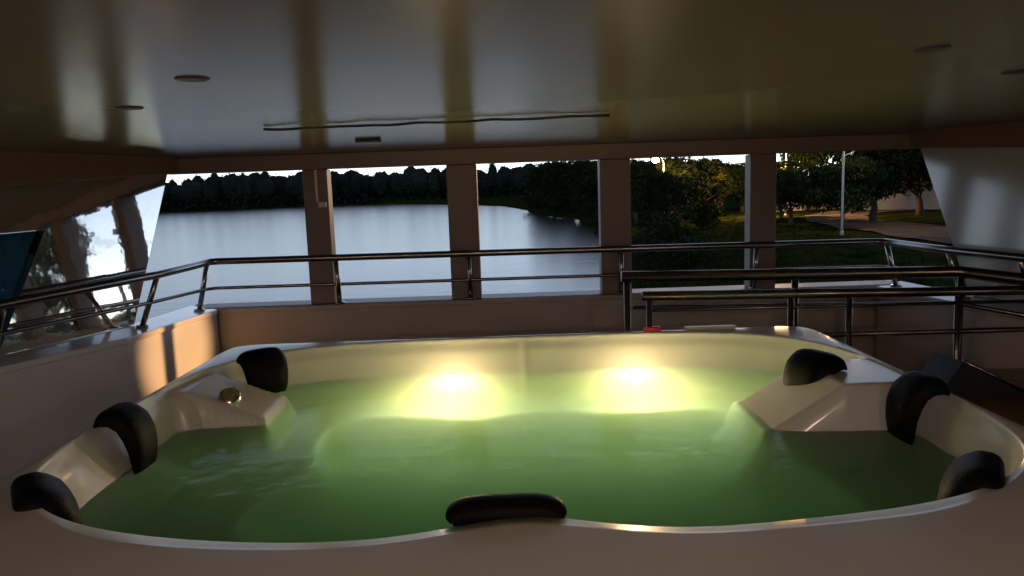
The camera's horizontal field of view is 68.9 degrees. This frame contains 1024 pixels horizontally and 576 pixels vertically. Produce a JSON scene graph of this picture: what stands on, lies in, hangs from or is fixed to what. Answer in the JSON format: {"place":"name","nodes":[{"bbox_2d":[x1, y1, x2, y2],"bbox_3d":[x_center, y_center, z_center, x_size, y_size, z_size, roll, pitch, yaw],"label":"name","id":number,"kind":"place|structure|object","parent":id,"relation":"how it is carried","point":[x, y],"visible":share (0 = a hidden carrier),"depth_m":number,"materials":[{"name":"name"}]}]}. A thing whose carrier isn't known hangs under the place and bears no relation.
{"place":"outdoors","nodes":[
{"label":"outdoors","id":0,"kind":"place"},
{"bbox_2d":[159,201,376,212],"bbox_3d":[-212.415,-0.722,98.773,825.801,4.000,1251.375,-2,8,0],"label":"bank","id":1,"kind":"structure","parent":0,"point":[249,207],"depth_m":402.91,"materials":[{"name":"green plant"}]},
{"bbox_2d":[160,156,723,210],"bbox_3d":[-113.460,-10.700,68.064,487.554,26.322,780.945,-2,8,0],"label":"wood","id":2,"kind":"object","parent":1,"relation":"on","point":[239,191],"visible":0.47,"depth_m":415.97,"materials":[{"name":"green plant"}]},
{"bbox_2d":[6,204,599,342],"bbox_3d":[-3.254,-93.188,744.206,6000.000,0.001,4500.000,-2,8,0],"label":"river","id":3,"kind":"structure","parent":0,"point":[183,238],"depth_m":80.65,"materials":[{"name":"blue liquid"}]},
{"bbox_2d":[166,154,835,184],"label":"sky","id":4,"kind":"structure","parent":0,"point":[733,159],"materials":[{"name":"white"}]},
{"bbox_2d":[0,0,1023,158],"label":"ceiling","id":5,"kind":"structure","parent":0,"point":[74,74],"depth_m":1.72,"materials":[{"name":"white paint"}]},
{"bbox_2d":[116,107,143,109],"bbox_3d":[-1.089,-0.512,2.126,0.074,0.003,0.074,-2,8,0],"label":"downlight","id":6,"kind":"object","parent":5,"relation":"attached to","point":[130,108],"visible":1,"depth_m":2.12,"materials":[{"name":"silver metal"}]},
{"bbox_2d":[174,76,209,81],"bbox_3d":[-0.707,-0.462,1.650,0.074,0.003,0.074,-2,8,0],"label":"downlight","id":7,"kind":"object","parent":5,"relation":"attached to","point":[192,79],"visible":1,"depth_m":1.64,"materials":[{"name":"silver metal"}]},
{"bbox_2d":[355,138,380,142],"bbox_3d":[-0.706,-0.723,3.663,0.120,0.015,0.060,-2,8,0],"label":"ceiling clip","id":8,"kind":"object","parent":5,"relation":"attached to","point":[367,140],"visible":1,"depth_m":3.63,"materials":[{"name":"black metal"}]},
{"bbox_2d":[263,114,609,130],"bbox_3d":[-0.298,-0.621,2.803,1.318,0.014,0.042,-1,8,5],"label":"cable","id":9,"kind":"object","parent":5,"relation":"attached to","point":[438,122],"visible":1,"depth_m":2.80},
{"bbox_2d":[912,45,950,51],"bbox_3d":[0.893,-0.510,1.591,0.074,0.003,0.074,-2,8,0],"label":"downlight","id":10,"kind":"object","parent":5,"relation":"attached to","point":[932,48],"visible":1,"depth_m":1.58,"materials":[{"name":"silver metal"}]},
{"bbox_2d":[999,70,1023,74],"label":"downlight","id":11,"kind":"object","parent":5,"relation":"attached to","point":[1013,72],"visible":1,"depth_m":2.01,"materials":[{"name":"silver metal"}]},
{"bbox_2d":[643,326,660,331],"bbox_3d":[0.667,0.202,3.561,0.080,0.038,0.040,-2,8,0],"label":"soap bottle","id":12,"kind":"object","parent":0,"point":[652,329],"visible":0.81,"depth_m":3.55,"materials":[{"name":"red plastic"}]},
{"bbox_2d":[368,193,999,299],"bbox_3d":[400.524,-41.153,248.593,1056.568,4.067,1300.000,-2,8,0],"label":"river bank","id":13,"kind":"structure","parent":0,"point":[933,217],"depth_m":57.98,"materials":[{"name":"green plant"}]},
{"bbox_2d":[523,164,546,194],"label":"broadleaf tree","id":14,"kind":"object","parent":13,"relation":"on","point":[531,181],"visible":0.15,"depth_m":201.78,"materials":[{"name":"green plant"}]},
{"bbox_2d":[529,162,563,197],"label":"dense tree","id":15,"kind":"object","parent":13,"relation":"on","point":[542,188],"visible":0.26,"depth_m":171.39,"materials":[{"name":"green plant"}]},
{"bbox_2d":[540,160,593,200],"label":"dense tree","id":16,"kind":"object","parent":13,"relation":"on","point":[558,175],"visible":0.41,"depth_m":154.11,"materials":[{"name":"green plant"}]},
{"bbox_2d":[567,161,595,197],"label":"broadleaf tree","id":17,"kind":"object","parent":13,"relation":"on","point":[573,177],"visible":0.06,"depth_m":148.03,"materials":[{"name":"green plant"}]},
{"bbox_2d":[566,160,597,199],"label":"dense tree","id":18,"kind":"object","parent":13,"relation":"on","point":[581,183],"visible":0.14,"depth_m":135.14,"materials":[{"name":"green plant"}]},
{"bbox_2d":[571,196,597,213],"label":"bush","id":19,"kind":"object","parent":13,"relation":"on","point":[577,203],"visible":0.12,"depth_m":137.58,"materials":[{"name":"green plant"}]},
{"bbox_2d":[580,198,596,217],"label":"bush","id":20,"kind":"object","parent":13,"relation":"on","point":[588,202],"visible":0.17,"depth_m":127.14,"materials":[{"name":"green plant"}]},
{"bbox_2d":[593,209,598,225],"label":"bush","id":21,"kind":"object","parent":13,"relation":"on","point":[596,215],"visible":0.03,"depth_m":95.80,"materials":[{"name":"green plant"}]},
{"bbox_2d":[576,160,630,196],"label":"dense tree","id":22,"kind":"object","parent":13,"relation":"on","point":[591,176],"visible":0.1,"depth_m":124.74,"materials":[{"name":"green plant"}]},
{"bbox_2d":[630,157,668,222],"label":"dense tree","id":23,"kind":"object","parent":13,"relation":"on","point":[635,165],"visible":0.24,"depth_m":91.98,"materials":[{"name":"green plant"}]},
{"bbox_2d":[652,158,664,213],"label":"street lamp","id":24,"kind":"object","parent":13,"relation":"on","point":[655,160],"visible":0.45,"depth_m":75.60,"materials":[{"name":"metal"}]},
{"bbox_2d":[635,209,682,229],"bbox_3d":[12.987,-5.355,65.687,3.677,3.340,5.063,-6,9,-27],"label":"bush","id":25,"kind":"object","parent":13,"relation":"on","point":[656,216],"visible":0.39,"depth_m":64.97,"materials":[{"name":"green plant"}]},
{"bbox_2d":[631,170,694,217],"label":"broadleaf tree","id":26,"kind":"object","parent":13,"relation":"on","point":[652,185],"visible":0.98,"depth_m":69.88,"materials":[{"name":"green plant"}]},
{"bbox_2d":[633,220,696,262],"bbox_3d":[10.140,-2.969,50.294,3.677,3.340,5.063,4,10,37],"label":"bush","id":27,"kind":"object","parent":13,"relation":"on","point":[654,234],"visible":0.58,"depth_m":49.82,"materials":[{"name":"green plant"}]},
{"bbox_2d":[654,158,700,213],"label":"slender tree","id":28,"kind":"object","parent":13,"relation":"on","point":[671,166],"visible":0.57,"depth_m":80.26,"materials":[{"name":"green plant"}]},
{"bbox_2d":[638,157,720,220],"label":"dense tree","id":29,"kind":"object","parent":13,"relation":"on","point":[703,184],"visible":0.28,"depth_m":89.12,"materials":[{"name":"green plant"}]},
{"bbox_2d":[653,234,716,269],"bbox_3d":[9.950,-1.786,43.440,2.878,2.614,3.962,-9,10,-41],"label":"bush","id":30,"kind":"object","parent":13,"relation":"on","point":[683,260],"visible":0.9,"depth_m":42.74,"materials":[{"name":"green plant"}]},
{"bbox_2d":[675,199,730,228],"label":"bush","id":31,"kind":"object","parent":13,"relation":"on","point":[703,214],"visible":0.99,"depth_m":72.76,"materials":[{"name":"green plant"}]},
{"bbox_2d":[700,170,726,204],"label":"slender tree","id":32,"kind":"object","parent":13,"relation":"on","point":[721,175],"visible":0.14,"depth_m":93.66,"materials":[{"name":"green plant"}]},
{"bbox_2d":[705,192,722,213],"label":"hut","id":33,"kind":"object","parent":13,"relation":"on","point":[720,200],"visible":0.11,"depth_m":102.38,"materials":[{"name":"brown"}]},
{"bbox_2d":[708,167,737,205],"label":"tall tree","id":34,"kind":"object","parent":13,"relation":"on","point":[725,185],"visible":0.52,"depth_m":97.62,"materials":[{"name":"green plant"}]},
{"bbox_2d":[715,161,744,209],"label":"broadleaf tree","id":35,"kind":"object","parent":13,"relation":"on","point":[726,165],"visible":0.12,"depth_m":113.89,"materials":[{"name":"green plant"}]},
{"bbox_2d":[721,166,744,211],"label":"dense tree","id":36,"kind":"object","parent":13,"relation":"on","point":[737,174],"visible":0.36,"depth_m":105.76,"materials":[{"name":"green plant"}]},
{"bbox_2d":[776,160,799,192],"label":"dense tree","id":37,"kind":"object","parent":13,"relation":"on","point":[777,165],"visible":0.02,"depth_m":112.30,"materials":[{"name":"green plant"}]},
{"bbox_2d":[776,159,800,218],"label":"broadleaf tree","id":38,"kind":"object","parent":13,"relation":"on","point":[788,164],"visible":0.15,"depth_m":83.92,"materials":[{"name":"green plant"}]},
{"bbox_2d":[776,202,804,211],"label":"fence","id":39,"kind":"object","parent":13,"relation":"on","point":[795,209],"visible":0.14,"depth_m":105.53,"materials":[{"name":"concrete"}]},
{"bbox_2d":[776,169,814,224],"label":"dense tree","id":40,"kind":"object","parent":13,"relation":"on","point":[788,183],"visible":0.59,"depth_m":73.20,"materials":[{"name":"green plant"}]},
{"bbox_2d":[779,152,832,211],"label":"tall tree","id":41,"kind":"object","parent":13,"relation":"on","point":[807,159],"visible":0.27,"depth_m":97.45,"materials":[{"name":"green plant"}]},
{"bbox_2d":[797,155,888,229],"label":"dense tree","id":42,"kind":"object","parent":13,"relation":"on","point":[825,181],"visible":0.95,"depth_m":65.09,"materials":[{"name":"green plant"}]},
{"bbox_2d":[840,151,854,234],"bbox_3d":[26.651,-8.442,58.454,2.390,9.100,0.663,-6,8,-25],"label":"street lamp","id":43,"kind":"object","parent":13,"relation":"on","point":[842,200],"visible":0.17,"depth_m":58.10,"materials":[{"name":"metal"}]},
{"bbox_2d":[826,148,927,220],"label":"dense tree","id":44,"kind":"object","parent":13,"relation":"on","point":[906,163],"visible":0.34,"depth_m":71.40,"materials":[{"name":"green plant"}]},
{"bbox_2d":[864,178,940,209],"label":"house","id":45,"kind":"structure","parent":13,"relation":"on","point":[929,199],"depth_m":95.63,"materials":[{"name":"concrete"}]},
{"bbox_2d":[908,193,915,208],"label":"door","id":46,"kind":"structure","parent":45,"relation":"in","point":[912,198],"depth_m":95.42,"materials":[{"name":"metal"}]},
{"bbox_2d":[887,150,932,214],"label":"dense tree","id":47,"kind":"object","parent":13,"relation":"on","point":[921,184],"visible":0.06,"depth_m":83.40,"materials":[{"name":"green plant"}]},
{"bbox_2d":[804,209,951,242],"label":"road","id":48,"kind":"structure","parent":0,"point":[859,220],"depth_m":65.41,"materials":[{"name":"grey asphalt"}]},
{"bbox_2d":[961,368,1023,426],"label":"platform","id":49,"kind":"structure","parent":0,"point":[1010,407],"depth_m":3.28,"materials":[{"name":"brown wood"}]},
{"bbox_2d":[921,351,1023,396],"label":"stair cover","id":50,"kind":"object","parent":49,"relation":"on","point":[964,378],"visible":0.93,"depth_m":3.35,"materials":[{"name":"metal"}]},
{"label":"deck floor","id":51,"kind":"structure","parent":0,"visible":0},
{"bbox_2d":[0,306,219,479],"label":"bulwark","id":52,"kind":"object","parent":51,"relation":"on","point":[54,395],"visible":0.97,"depth_m":3.79,"materials":[{"name":"grey paint"}]},
{"bbox_2d":[0,151,177,355],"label":"side panel","id":53,"kind":"object","parent":52,"relation":"on","point":[82,219],"visible":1,"depth_m":4.03,"materials":[{"name":"mirror"}]},
{"bbox_2d":[0,231,39,330],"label":"window pane","id":54,"kind":"structure","parent":53,"relation":"in","point":[16,249],"depth_m":3.72,"materials":[{"name":"teal glass"}]},
{"bbox_2d":[0,326,1023,575],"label":"hot tub","id":55,"kind":"object","parent":51,"relation":"on","point":[970,522],"visible":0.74,"depth_m":1.71,"materials":[{"name":"white plastic"}]},
{"bbox_2d":[80,367,955,542],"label":"tub water","id":56,"kind":"structure","parent":55,"relation":"in","point":[352,459],"depth_m":2.33,"materials":[{"name":"green liquid"}]},
{"bbox_2d":[684,325,735,329],"bbox_3d":[0.947,0.187,3.565,0.240,0.012,0.040,-2,8,0],"label":"tray","id":57,"kind":"object","parent":55,"relation":"on","point":[708,327],"visible":1,"depth_m":3.55,"materials":[{"name":"white plastic"}]},
{"bbox_2d":[195,280,891,357],"bbox_3d":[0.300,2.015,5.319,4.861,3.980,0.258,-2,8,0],"label":"bulwark","id":58,"kind":"object","parent":51,"relation":"on","point":[423,319],"visible":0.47,"depth_m":4.96,"materials":[{"name":"paint"}]},
{"bbox_2d":[167,133,919,307],"bbox_3d":[0.225,-0.442,4.970,4.960,0.978,0.232,-2,8,0],"label":"window frame","id":59,"kind":"object","parent":58,"relation":"on","point":[614,195],"visible":0.93,"depth_m":4.86,"materials":[{"name":"beige paint"}]},
{"bbox_2d":[621,266,1023,360],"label":"handrail","id":60,"kind":"object","parent":51,"relation":"on","point":[796,275],"visible":0.61,"depth_m":4.06,"materials":[{"name":"silver metal"}]},
{"bbox_2d":[642,286,1023,359],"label":"handrail","id":61,"kind":"object","parent":51,"relation":"on","point":[848,294],"visible":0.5,"depth_m":3.76,"materials":[{"name":"silver metal"}]},
{"bbox_2d":[876,281,1023,371],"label":"bulwark","id":62,"kind":"object","parent":51,"relation":"on","point":[905,353],"visible":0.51,"depth_m":4.34,"materials":[{"name":"paint"}]},
{"bbox_2d":[0,238,1023,341],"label":"handrail","id":63,"kind":"object","parent":62,"relation":"on","point":[948,251],"visible":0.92,"depth_m":4.84,"materials":[{"name":"metal"}]},
{"bbox_2d":[909,121,1023,299],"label":"side panel","id":64,"kind":"object","parent":62,"relation":"on","point":[976,173],"visible":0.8,"depth_m":4.31,"materials":[{"name":"grey"}]}
]}

